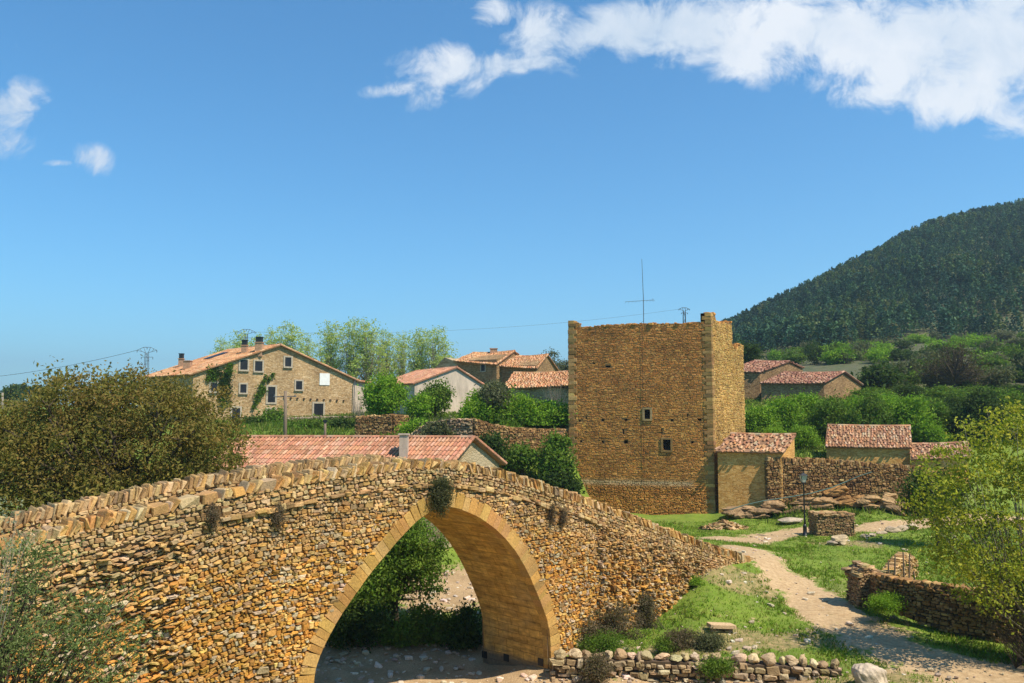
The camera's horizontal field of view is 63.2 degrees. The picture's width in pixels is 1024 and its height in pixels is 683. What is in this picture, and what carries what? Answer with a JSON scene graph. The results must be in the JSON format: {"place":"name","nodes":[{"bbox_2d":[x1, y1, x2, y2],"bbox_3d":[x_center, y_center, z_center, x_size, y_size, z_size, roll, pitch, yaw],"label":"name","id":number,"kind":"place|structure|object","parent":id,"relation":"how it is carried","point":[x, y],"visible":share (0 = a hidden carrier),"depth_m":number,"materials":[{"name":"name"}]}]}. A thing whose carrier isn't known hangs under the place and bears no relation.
{"place":"outdoors","nodes":[
{"label":"outdoors","id":0,"kind":"place"},
{"bbox_2d":[0,219,1023,682],"bbox_3d":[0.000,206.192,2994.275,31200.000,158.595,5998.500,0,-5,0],"label":"ground","id":1,"kind":"structure","parent":0,"point":[908,653],"depth_m":34.30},
{"bbox_2d":[0,383,26,400],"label":"distant tree","id":2,"kind":"object","parent":1,"relation":"on","point":[14,392],"visible":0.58,"depth_m":178.56,"materials":[{"name":"green plant"}]},
{"bbox_2d":[0,497,46,635],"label":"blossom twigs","id":3,"kind":"object","parent":1,"relation":"on","point":[8,544],"visible":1,"depth_m":8.87,"materials":[{"name":"green plant"}]},
{"bbox_2d":[0,524,171,682],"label":"shrub","id":4,"kind":"object","parent":1,"relation":"on","point":[14,640],"visible":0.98,"depth_m":10.19,"materials":[{"name":"green plant"}]},
{"bbox_2d":[0,354,260,516],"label":"walnut tree","id":5,"kind":"object","parent":1,"relation":"on","point":[58,443],"visible":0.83,"depth_m":33.73,"materials":[{"name":"green plant"}]},
{"bbox_2d":[142,337,367,421],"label":"farmhouse","id":6,"kind":"object","parent":1,"relation":"on","point":[316,387],"visible":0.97,"depth_m":92.42,"materials":[{"name":"stone"}]},
{"bbox_2d":[204,361,237,407],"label":"ivy","id":7,"kind":"object","parent":6,"relation":"attached to","point":[227,376],"visible":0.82,"depth_m":88.46,"materials":[{"name":"green plant"}]},
{"bbox_2d":[255,405,288,423],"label":"leafy shrub","id":8,"kind":"object","parent":1,"relation":"on","point":[276,414],"visible":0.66,"depth_m":81.20,"materials":[{"name":"green plant"}]},
{"bbox_2d":[273,320,311,355],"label":"poplar tree","id":9,"kind":"object","parent":1,"relation":"on","point":[285,342],"visible":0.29,"depth_m":128.11,"materials":[{"name":"green plant"}]},
{"bbox_2d":[279,414,329,431],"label":"leafy shrub","id":10,"kind":"object","parent":1,"relation":"on","point":[317,423],"visible":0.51,"depth_m":73.06,"materials":[{"name":"green plant"}]},
{"bbox_2d":[309,320,346,370],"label":"poplar tree","id":11,"kind":"object","parent":1,"relation":"on","point":[327,360],"visible":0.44,"depth_m":123.66,"materials":[{"name":"green plant"}]},
{"bbox_2d":[325,413,354,428],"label":"leafy shrub","id":12,"kind":"object","parent":1,"relation":"on","point":[340,422],"visible":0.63,"depth_m":74.91,"materials":[{"name":"green plant"}]},
{"bbox_2d":[328,317,375,379],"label":"poplar tree","id":13,"kind":"object","parent":1,"relation":"on","point":[349,358],"visible":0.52,"depth_m":121.92,"materials":[{"name":"green plant"}]},
{"bbox_2d":[212,433,506,547],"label":"tiled barn","id":14,"kind":"structure","parent":1,"relation":"on","point":[271,449],"depth_m":50.24,"materials":[{"name":"tile"}]},
{"bbox_2d":[325,593,400,652],"bbox_3d":[-6.312,11.048,33.404,3.763,2.258,3.255,0,-5,0],"label":"river bush","id":15,"kind":"object","parent":1,"relation":"on","point":[358,629],"visible":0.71,"depth_m":32.84,"materials":[{"name":"green plant"}]},
{"bbox_2d":[346,317,392,384],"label":"poplar tree","id":16,"kind":"object","parent":1,"relation":"on","point":[366,358],"visible":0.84,"depth_m":120.82,"materials":[{"name":"green plant"}]},
{"bbox_2d":[0,454,755,682],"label":"stone bridge","id":17,"kind":"structure","parent":1,"relation":"on","point":[245,594],"depth_m":23.21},
{"bbox_2d":[201,498,226,533],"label":"dry tuft","id":18,"kind":"object","parent":17,"relation":"attached to","point":[213,511],"visible":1,"depth_m":20.97,"materials":[{"name":"brown plant"}]},
{"bbox_2d":[268,497,287,532],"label":"dry tuft","id":19,"kind":"object","parent":17,"relation":"attached to","point":[277,517],"visible":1,"depth_m":22.27,"materials":[{"name":"brown plant"}]},
{"bbox_2d":[425,473,464,519],"bbox_3d":[-2.211,4.893,26.303,1.123,1.488,1.108,4,-6,-37],"label":"caper bush","id":20,"kind":"object","parent":17,"relation":"attached to","point":[442,492],"visible":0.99,"depth_m":26.20,"materials":[{"name":"green plant"}]},
{"bbox_2d":[354,414,409,434],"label":"short terrace wall","id":21,"kind":"structure","parent":1,"relation":"on","point":[374,424],"depth_m":67.38,"materials":[{"name":"stone"}]},
{"bbox_2d":[357,369,411,414],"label":"bushy tree","id":22,"kind":"object","parent":1,"relation":"on","point":[384,395],"visible":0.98,"depth_m":74.98,"materials":[{"name":"green plant"}]},
{"bbox_2d":[375,328,404,380],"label":"poplar tree","id":23,"kind":"object","parent":1,"relation":"on","point":[389,351],"visible":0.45,"depth_m":125.91,"materials":[{"name":"green plant"}]},
{"bbox_2d":[336,517,461,629],"bbox_3d":[-4.996,9.555,34.772,4.471,5.232,6.058,-5,-7,44],"label":"green tree","id":24,"kind":"object","parent":1,"relation":"on","point":[411,555],"visible":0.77,"depth_m":34.42,"materials":[{"name":"green plant"}]},
{"bbox_2d":[388,330,413,376],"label":"poplar tree","id":25,"kind":"object","parent":1,"relation":"on","point":[403,366],"visible":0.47,"depth_m":129.96,"materials":[{"name":"green plant"}]},
{"bbox_2d":[363,598,445,647],"bbox_3d":[-4.326,11.233,33.478,3.334,1.668,3.022,0,-5,0],"label":"river bush","id":26,"kind":"object","parent":1,"relation":"on","point":[406,633],"visible":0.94,"depth_m":33.00,"materials":[{"name":"green plant"}]},
{"bbox_2d":[394,414,427,433],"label":"leafy shrub","id":27,"kind":"object","parent":1,"relation":"on","point":[410,426],"visible":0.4,"depth_m":62.42,"materials":[{"name":"green plant"}]},
{"bbox_2d":[398,327,433,372],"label":"poplar tree","id":28,"kind":"object","parent":1,"relation":"on","point":[413,357],"visible":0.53,"depth_m":123.62,"materials":[{"name":"green plant"}]},
{"bbox_2d":[400,388,441,419],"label":"leafy shrub","id":29,"kind":"object","parent":1,"relation":"on","point":[419,404],"visible":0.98,"depth_m":73.07,"materials":[{"name":"green plant"}]},
{"bbox_2d":[411,325,460,369],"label":"poplar tree","id":30,"kind":"object","parent":1,"relation":"on","point":[443,346],"visible":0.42,"depth_m":121.92,"materials":[{"name":"green plant"}]},
{"bbox_2d":[416,413,457,434],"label":"leafy shrub","id":31,"kind":"object","parent":1,"relation":"on","point":[434,429],"visible":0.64,"depth_m":60.49,"materials":[{"name":"green plant"}]},
{"bbox_2d":[419,376,457,417],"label":"leafy shrub","id":32,"kind":"object","parent":1,"relation":"on","point":[442,392],"visible":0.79,"depth_m":77.21,"materials":[{"name":"green plant"}]},
{"bbox_2d":[394,366,483,415],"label":"rendered house","id":33,"kind":"structure","parent":1,"relation":"on","point":[461,382],"depth_m":86.78,"materials":[{"name":"paint"}]},
{"bbox_2d":[410,418,472,434],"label":"mound wall","id":34,"kind":"structure","parent":1,"relation":"on","point":[464,426],"depth_m":60.39,"materials":[{"name":"stone"}]},
{"bbox_2d":[416,603,480,645],"bbox_3d":[-2.706,11.326,33.902,3.200,1.613,3.016,0,-5,0],"label":"river bush","id":35,"kind":"object","parent":1,"relation":"on","point":[442,621],"visible":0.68,"depth_m":33.42,"materials":[{"name":"green plant"}]},
{"bbox_2d":[429,595,482,649],"bbox_3d":[-1.970,11.256,33.634,2.685,1.924,2.515,-5,-7,42],"label":"river bush","id":36,"kind":"object","parent":1,"relation":"on","point":[465,637],"visible":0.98,"depth_m":33.13,"materials":[{"name":"green plant"}]},
{"bbox_2d":[454,387,499,421],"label":"hedge bush","id":37,"kind":"object","parent":1,"relation":"on","point":[471,408],"visible":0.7,"depth_m":66.88,"materials":[{"name":"green plant"}]},
{"bbox_2d":[435,348,519,383],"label":"brown house","id":38,"kind":"structure","parent":1,"relation":"on","point":[483,367],"depth_m":101.96,"materials":[{"name":"tile"}]},
{"bbox_2d":[474,378,517,412],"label":"hedge bush","id":39,"kind":"object","parent":1,"relation":"on","point":[491,391],"visible":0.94,"depth_m":67.15,"materials":[{"name":"green plant"}]},
{"bbox_2d":[479,430,515,467],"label":"leafy shrub","id":40,"kind":"object","parent":1,"relation":"on","point":[495,442],"visible":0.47,"depth_m":59.20,"materials":[{"name":"green plant"}]},
{"bbox_2d":[487,384,539,424],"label":"hedge bush","id":41,"kind":"object","parent":1,"relation":"on","point":[522,403],"visible":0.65,"depth_m":67.07,"materials":[{"name":"green plant"}]},
{"bbox_2d":[470,418,568,456],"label":"terrace wall","id":42,"kind":"structure","parent":1,"relation":"on","point":[523,434],"depth_m":62.63,"materials":[{"name":"stone"}]},
{"bbox_2d":[501,437,547,475],"bbox_3d":[0.746,8.586,59.797,3.650,3.454,3.469,0,-5,0],"label":"leafy shrub","id":43,"kind":"object","parent":1,"relation":"on","point":[524,456],"visible":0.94,"depth_m":59.50,"materials":[{"name":"green plant"}]},
{"bbox_2d":[499,353,559,384],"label":"stepped house","id":44,"kind":"structure","parent":1,"relation":"on","point":[532,363],"depth_m":100.85,"materials":[{"name":"tile"}]},
{"bbox_2d":[505,370,568,408],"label":"long shed","id":45,"kind":"structure","parent":1,"relation":"on","point":[532,383],"depth_m":81.54,"materials":[{"name":"tile"}]},
{"bbox_2d":[517,395,577,425],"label":"hedge bush","id":46,"kind":"object","parent":1,"relation":"on","point":[548,413],"visible":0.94,"depth_m":67.07,"materials":[{"name":"green plant"}]},
{"bbox_2d":[530,426,580,487],"bbox_3d":[3.082,8.560,59.688,4.156,4.990,4.000,0,-5,0],"label":"leafy shrub","id":47,"kind":"object","parent":1,"relation":"on","point":[554,453],"visible":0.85,"depth_m":59.18,"materials":[{"name":"green plant"}]},
{"bbox_2d":[537,462,587,493],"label":"leafy shrub","id":48,"kind":"object","parent":1,"relation":"on","point":[569,482],"visible":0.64,"depth_m":57.99,"materials":[{"name":"green plant"}]},
{"bbox_2d":[575,649,617,682],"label":"brush","id":49,"kind":"object","parent":1,"relation":"on","point":[596,669],"visible":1,"depth_m":28.51,"materials":[{"name":"brown plant"}]},
{"bbox_2d":[572,607,626,646],"bbox_3d":[3.135,10.718,31.485,2.536,1.497,1.946,0,-5,0],"label":"brush","id":50,"kind":"object","parent":1,"relation":"on","point":[589,629],"visible":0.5,"depth_m":31.27,"materials":[{"name":"brown plant"}]},
{"bbox_2d":[575,628,633,654],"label":"weed","id":51,"kind":"object","parent":1,"relation":"on","point":[605,642],"visible":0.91,"depth_m":30.37,"materials":[{"name":"green plant"}]},
{"bbox_2d":[209,394,1023,682],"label":"grass","id":52,"kind":"structure","parent":1,"relation":"on","point":[294,431],"depth_m":43.71,"materials":[{"name":"green plant"}]},
{"bbox_2d":[597,593,648,639],"bbox_3d":[4.060,10.534,32.135,2.385,1.860,2.178,2,-5,-20],"label":"brush","id":53,"kind":"object","parent":1,"relation":"on","point":[617,611],"visible":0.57,"depth_m":31.96,"materials":[{"name":"brown plant"}]},
{"bbox_2d":[634,591,663,629],"bbox_3d":[5.455,10.790,33.667,1.425,1.557,1.566,3,-6,-32],"label":"brush","id":54,"kind":"object","parent":1,"relation":"on","point":[648,610],"visible":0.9,"depth_m":33.54,"materials":[{"name":"brown plant"}]},
{"bbox_2d":[568,312,745,514],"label":"stone tower","id":55,"kind":"structure","parent":1,"relation":"on","point":[681,409],"depth_m":65.14,"materials":[{"name":"brown stone"}]},
{"bbox_2d":[315,518,1011,682],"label":"gravel","id":56,"kind":"structure","parent":1,"relation":"on","point":[422,657],"depth_m":31.58,"materials":[{"name":"gravel"}]},
{"bbox_2d":[652,633,681,654],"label":"weed","id":57,"kind":"object","parent":1,"relation":"on","point":[661,647],"visible":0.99,"depth_m":30.40,"materials":[{"name":"green plant"}]},
{"bbox_2d":[655,625,697,651],"bbox_3d":[6.129,10.935,31.019,1.692,0.944,1.536,2,-5,-21],"label":"brush","id":58,"kind":"object","parent":1,"relation":"on","point":[683,637],"visible":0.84,"depth_m":30.77,"materials":[{"name":"brown plant"}]},
{"bbox_2d":[549,648,842,682],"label":"riverside wall","id":59,"kind":"structure","parent":1,"relation":"on","point":[664,667],"depth_m":28.74,"materials":[{"name":"stone"}]},
{"bbox_2d":[690,625,731,651],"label":"weed","id":60,"kind":"object","parent":1,"relation":"on","point":[709,641],"visible":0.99,"depth_m":30.68,"materials":[{"name":"green plant"}]},
{"bbox_2d":[691,651,739,682],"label":"weed","id":61,"kind":"object","parent":1,"relation":"on","point":[714,666],"visible":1,"depth_m":28.29,"materials":[{"name":"green plant"}]},
{"bbox_2d":[698,519,748,529],"bbox_3d":[14.506,12.524,56.916,3.555,0.832,2.074,0,-5,0],"label":"stone heap","id":62,"kind":"object","parent":1,"relation":"on","point":[723,524],"visible":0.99,"depth_m":56.52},
{"bbox_2d":[721,506,770,518],"bbox_3d":[17.025,12.477,60.702,3.648,0.951,2.030,0,-5,0],"label":"rock ledge","id":63,"kind":"object","parent":1,"relation":"on","point":[750,512],"visible":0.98,"depth_m":60.01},
{"bbox_2d":[737,339,765,362],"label":"dark pine","id":64,"kind":"object","parent":1,"relation":"on","point":[750,352],"visible":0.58,"depth_m":116.89,"materials":[{"name":"green plant"}]},
{"bbox_2d":[713,432,795,512],"bbox_3d":[18.571,10.306,63.307,6.219,6.723,3.190,-1,-5,14],"label":"lean to shed","id":65,"kind":"object","parent":1,"relation":"on","point":[741,465],"visible":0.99,"depth_m":62.63,"materials":[{"name":"tile"}]},
{"bbox_2d":[745,401,788,432],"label":"thicket bush","id":66,"kind":"object","parent":1,"relation":"on","point":[758,417],"visible":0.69,"depth_m":77.04,"materials":[{"name":"green plant"}]},
{"bbox_2d":[744,359,804,399],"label":"taller barn","id":67,"kind":"structure","parent":1,"relation":"on","point":[756,372],"depth_m":100.25,"materials":[{"name":"tile"}]},
{"bbox_2d":[761,500,809,513],"bbox_3d":[20.012,12.131,60.615,4.302,1.150,1.531,0,-5,0],"label":"rock ledge","id":68,"kind":"object","parent":1,"relation":"on","point":[774,507],"visible":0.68,"depth_m":60.35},
{"bbox_2d":[764,394,809,432],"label":"thicket bush","id":69,"kind":"object","parent":1,"relation":"on","point":[789,410],"visible":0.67,"depth_m":78.84,"materials":[{"name":"green plant"}]},
{"bbox_2d":[773,351,808,363],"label":"hillside bush","id":70,"kind":"object","parent":1,"relation":"on","point":[797,357],"visible":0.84,"depth_m":161.21,"materials":[{"name":"green plant"}]},
{"bbox_2d":[788,425,823,448],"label":"thicket bush","id":71,"kind":"object","parent":1,"relation":"on","point":[806,435],"visible":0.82,"depth_m":73.22,"materials":[{"name":"green plant"}]},
{"bbox_2d":[789,388,824,430],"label":"thicket bush","id":72,"kind":"object","parent":1,"relation":"on","point":[808,406],"visible":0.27,"depth_m":81.25,"materials":[{"name":"green plant"}]},
{"bbox_2d":[759,371,863,401],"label":"barn","id":73,"kind":"structure","parent":1,"relation":"on","point":[796,382],"depth_m":96.69,"materials":[{"name":"tile"}]},
{"bbox_2d":[789,497,839,510],"bbox_3d":[22.210,11.936,61.155,3.638,1.051,1.366,0,-5,0],"label":"rock ledge","id":74,"kind":"object","parent":1,"relation":"on","point":[829,503],"visible":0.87,"depth_m":60.71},
{"bbox_2d":[803,341,825,364],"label":"hillside bush","id":75,"kind":"object","parent":1,"relation":"on","point":[814,355],"visible":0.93,"depth_m":154.85,"materials":[{"name":"green plant"}]},
{"bbox_2d":[807,510,855,536],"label":"masonry block","id":76,"kind":"structure","parent":1,"relation":"on","point":[825,523],"depth_m":52.21,"materials":[{"name":"stone"}]},
{"bbox_2d":[799,388,866,441],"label":"thicket bush","id":77,"kind":"object","parent":1,"relation":"on","point":[831,410],"visible":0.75,"depth_m":76.92,"materials":[{"name":"green plant"}]},
{"bbox_2d":[817,347,857,364],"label":"hillside bush","id":78,"kind":"object","parent":1,"relation":"on","point":[828,356],"visible":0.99,"depth_m":149.46,"materials":[{"name":"green plant"}]},
{"bbox_2d":[764,456,921,504],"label":"garden wall","id":79,"kind":"structure","parent":1,"relation":"on","point":[826,473],"depth_m":62.36,"materials":[{"name":"stone"}]},
{"bbox_2d":[823,486,864,507],"bbox_3d":[24.848,11.562,61.710,3.538,1.667,1.940,-1,-5,13],"label":"rock ledge","id":80,"kind":"object","parent":1,"relation":"on","point":[842,498],"visible":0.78,"depth_m":61.62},
{"bbox_2d":[841,560,882,609],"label":"wall pillar","id":81,"kind":"structure","parent":1,"relation":"on","point":[857,572],"depth_m":36.00,"materials":[{"name":"stone"}]},
{"bbox_2d":[825,424,911,464],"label":"garden shed","id":82,"kind":"structure","parent":1,"relation":"on","point":[887,444],"depth_m":68.39,"materials":[{"name":"tile"}]},
{"bbox_2d":[851,663,887,682],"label":"boulder","id":83,"kind":"object","parent":1,"relation":"on","point":[866,673],"visible":1,"depth_m":27.08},
{"bbox_2d":[721,198,1023,351],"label":"pine forest","id":84,"kind":"object","parent":1,"relation":"on","point":[818,315],"visible":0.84,"depth_m":269.45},
{"bbox_2d":[842,384,905,400],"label":"thicket bush","id":85,"kind":"object","parent":1,"relation":"on","point":[856,391],"visible":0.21,"depth_m":93.79,"materials":[{"name":"green plant"}]},
{"bbox_2d":[848,383,900,424],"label":"thicket bush","id":86,"kind":"object","parent":1,"relation":"on","point":[874,408],"visible":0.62,"depth_m":76.98,"materials":[{"name":"green plant"}]},
{"bbox_2d":[856,492,897,509],"bbox_3d":[26.663,11.689,60.650,3.305,1.348,1.818,0,-5,0],"label":"rock ledge","id":87,"kind":"object","parent":1,"relation":"on","point":[866,502],"visible":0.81,"depth_m":60.22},
{"bbox_2d":[862,346,891,362],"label":"hillside bush","id":88,"kind":"object","parent":1,"relation":"on","point":[877,355],"visible":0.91,"depth_m":144.81,"materials":[{"name":"green plant"}]},
{"bbox_2d":[850,359,909,390],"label":"hillside bush","id":89,"kind":"object","parent":1,"relation":"on","point":[876,374],"visible":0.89,"depth_m":102.61,"materials":[{"name":"green plant"}]},
{"bbox_2d":[862,589,911,626],"bbox_3d":[15.203,10.687,33.654,1.986,1.453,1.836,4,-6,-35],"label":"bush","id":90,"kind":"object","parent":1,"relation":"on","point":[885,602],"visible":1,"depth_m":33.52,"materials":[{"name":"green plant"}]},
{"bbox_2d":[878,497,915,516],"bbox_3d":[27.844,12.076,60.147,3.090,1.610,1.858,0,-5,0],"label":"rock ledge","id":91,"kind":"object","parent":1,"relation":"on","point":[888,503],"visible":0.59,"depth_m":59.86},
{"bbox_2d":[881,552,918,578],"bbox_3d":[18.983,11.139,40.658,0.833,1.512,4.173,-4,-7,39],"label":"ruined wall stub","id":92,"kind":"object","parent":1,"relation":"on","point":[899,564],"visible":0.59,"depth_m":40.18,"materials":[{"name":"stone"}]},
{"bbox_2d":[884,346,924,359],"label":"juniper","id":93,"kind":"object","parent":1,"relation":"on","point":[903,354],"visible":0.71,"depth_m":148.94,"materials":[{"name":"green plant"}]},
{"bbox_2d":[886,383,934,399],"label":"thicket bush","id":94,"kind":"object","parent":1,"relation":"on","point":[906,389],"visible":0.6,"depth_m":95.14,"materials":[{"name":"green plant"}]},
{"bbox_2d":[888,390,944,442],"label":"thicket bush","id":95,"kind":"object","parent":1,"relation":"on","point":[913,413],"visible":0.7,"depth_m":76.53,"materials":[{"name":"green plant"}]},
{"bbox_2d":[912,423,952,442],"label":"thicket bush","id":96,"kind":"object","parent":1,"relation":"on","point":[937,436],"visible":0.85,"depth_m":75.24,"materials":[{"name":"green plant"}]},
{"bbox_2d":[894,459,976,545],"bbox_3d":[24.922,9.677,49.399,4.756,5.447,4.149,0,-5,0],"label":"tree","id":97,"kind":"object","parent":1,"relation":"on","point":[914,482],"visible":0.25,"depth_m":49.03,"materials":[{"name":"green plant"}]},
{"bbox_2d":[909,441,970,482],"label":"shed annexe","id":98,"kind":"structure","parent":1,"relation":"on","point":[923,449],"depth_m":66.94,"materials":[{"name":"tile"}]},
{"bbox_2d":[919,393,964,434],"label":"thicket bush","id":99,"kind":"object","parent":1,"relation":"on","point":[943,414],"visible":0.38,"depth_m":78.76,"materials":[{"name":"green plant"}]},
{"bbox_2d":[914,382,969,401],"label":"thicket bush","id":100,"kind":"object","parent":1,"relation":"on","point":[943,391],"visible":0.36,"depth_m":91.23,"materials":[{"name":"green plant"}]},
{"bbox_2d":[869,572,1022,644],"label":"paddock wall","id":101,"kind":"structure","parent":1,"relation":"on","point":[929,603],"depth_m":32.62,"materials":[{"name":"stone"}]},
{"bbox_2d":[905,339,1002,388],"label":"bare oak","id":102,"kind":"object","parent":1,"relation":"on","point":[957,371],"visible":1,"depth_m":103.62,"materials":[{"name":"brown plant"}]},
{"bbox_2d":[896,396,1023,636],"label":"young poplar","id":103,"kind":"object","parent":1,"relation":"on","point":[1000,573],"visible":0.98,"depth_m":29.29,"materials":[{"name":"green plant"}]},
{"bbox_2d":[940,384,1015,445],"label":"thicket bush","id":104,"kind":"object","parent":1,"relation":"on","point":[975,400],"visible":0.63,"depth_m":76.90,"materials":[{"name":"green plant"}]},
{"bbox_2d":[955,582,1023,667],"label":"tangled thicket","id":105,"kind":"object","parent":1,"relation":"on","point":[1018,649],"visible":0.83,"depth_m":28.70,"materials":[{"name":"green plant"}]},
{"bbox_2d":[976,360,1023,388],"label":"hillside bush","id":106,"kind":"object","parent":1,"relation":"on","point":[1001,378],"visible":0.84,"depth_m":105.29,"materials":[{"name":"green plant"}]},
{"bbox_2d":[985,381,1023,438],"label":"thicket bush","id":107,"kind":"object","parent":1,"relation":"on","point":[1010,393],"visible":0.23,"depth_m":79.35,"materials":[{"name":"green plant"}]},
{"bbox_2d":[0,0,1023,407],"label":"sky","id":108,"kind":"structure","parent":0,"point":[177,176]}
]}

